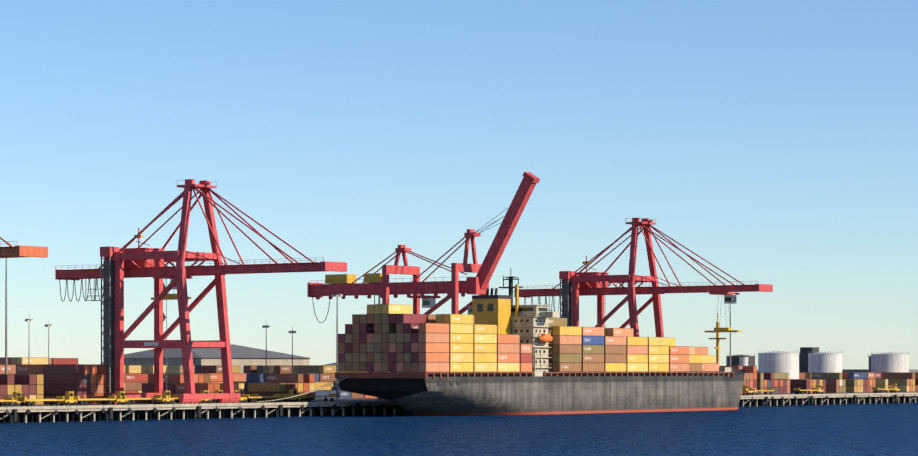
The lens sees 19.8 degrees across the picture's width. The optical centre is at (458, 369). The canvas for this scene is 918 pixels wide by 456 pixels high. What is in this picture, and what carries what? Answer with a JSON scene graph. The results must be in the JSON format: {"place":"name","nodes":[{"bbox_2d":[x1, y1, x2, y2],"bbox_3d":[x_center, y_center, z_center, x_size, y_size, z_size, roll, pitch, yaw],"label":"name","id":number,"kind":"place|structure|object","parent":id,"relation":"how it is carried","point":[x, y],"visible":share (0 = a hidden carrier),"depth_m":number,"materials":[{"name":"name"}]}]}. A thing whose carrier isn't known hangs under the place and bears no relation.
{"place":"outdoors","nodes":[
{"label":"outdoors","id":0,"kind":"place"},
{"bbox_2d":[0,402,917,455],"bbox_3d":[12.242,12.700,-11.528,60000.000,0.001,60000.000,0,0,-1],"label":"water","id":1,"kind":"structure","parent":0,"point":[876,429],"depth_m":512.08,"materials":[{"name":"blue liquid"}]},
{"bbox_2d":[0,393,917,422],"bbox_3d":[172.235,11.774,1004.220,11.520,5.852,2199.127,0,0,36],"label":"piles","id":2,"kind":"object","parent":1,"relation":"in","point":[13,416],"visible":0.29,"depth_m":697.94,"materials":[{"name":"concrete"}]},
{"bbox_2d":[337,369,744,415],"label":"ship hull","id":3,"kind":"object","parent":1,"relation":"on","point":[522,395],"visible":0.88,"depth_m":741.22,"materials":[{"name":"grey metal"}]},
{"bbox_2d":[335,268,733,384],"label":"ship fittings","id":4,"kind":"object","parent":3,"relation":"on","point":[528,324],"visible":0.62,"depth_m":742.27,"materials":[{"name":"metal"}]},
{"bbox_2d":[338,304,718,371],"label":"shipping containers","id":5,"kind":"object","parent":4,"relation":"on","point":[388,338],"visible":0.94,"depth_m":714.80,"materials":[{"name":"metal"}]},
{"bbox_2d":[0,392,917,421],"bbox_3d":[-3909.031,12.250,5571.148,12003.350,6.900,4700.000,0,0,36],"label":"quay","id":6,"kind":"structure","parent":0,"point":[207,405],"depth_m":697.56,"materials":[{"name":"concrete"}]},
{"bbox_2d":[0,237,47,257],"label":"crane","id":7,"kind":"object","parent":6,"relation":"on","point":[11,251],"visible":1,"depth_m":570.99,"materials":[{"name":"red paint"}]},
{"bbox_2d":[55,179,346,403],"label":"crane","id":8,"kind":"object","parent":6,"relation":"on","point":[118,265],"visible":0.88,"depth_m":686.17,"materials":[{"name":"red paint"}]},
{"bbox_2d":[124,344,309,372],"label":"shed","id":9,"kind":"structure","parent":6,"relation":"on","point":[241,356],"depth_m":920.61,"materials":[{"name":"metal"}]},
{"bbox_2d":[5,258,730,399],"bbox_3d":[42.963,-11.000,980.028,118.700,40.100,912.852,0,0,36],"label":"light poles","id":10,"kind":"object","parent":6,"relation":"on","point":[51,325],"visible":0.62,"depth_m":775.63,"materials":[{"name":"grey metal"}]},
{"bbox_2d":[307,172,539,399],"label":"crane","id":11,"kind":"object","parent":6,"relation":"on","point":[379,285],"visible":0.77,"depth_m":776.86,"materials":[{"name":"red paint"}]},
{"bbox_2d":[0,384,899,406],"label":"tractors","id":12,"kind":"object","parent":6,"relation":"on","point":[120,398],"visible":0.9,"depth_m":683.06,"materials":[{"name":"yellow paint"}]},
{"bbox_2d":[10,365,906,406],"bbox_3d":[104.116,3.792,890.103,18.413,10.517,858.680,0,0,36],"label":"mooring","id":13,"kind":"object","parent":6,"relation":"on","point":[360,400],"visible":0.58,"depth_m":704.70,"materials":[{"name":"fabric"}]},
{"bbox_2d":[0,357,917,404],"bbox_3d":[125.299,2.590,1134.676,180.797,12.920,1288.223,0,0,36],"label":"shipping containers","id":14,"kind":"object","parent":6,"relation":"on","point":[38,378],"visible":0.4,"depth_m":806.70,"materials":[{"name":"metal"}]},
{"bbox_2d":[514,218,772,336],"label":"crane","id":15,"kind":"object","parent":6,"relation":"on","point":[575,285],"visible":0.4,"depth_m":855.81,"materials":[{"name":"red paint"}]},
{"bbox_2d":[726,347,917,378],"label":"storage tanks","id":16,"kind":"object","parent":6,"relation":"on","point":[808,360],"visible":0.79,"depth_m":1086.64,"materials":[{"name":"grey metal"}]},
{"bbox_2d":[0,0,917,369],"label":"sky","id":17,"kind":"structure","parent":0,"point":[774,141],"materials":[{"name":"blue"}]}
]}

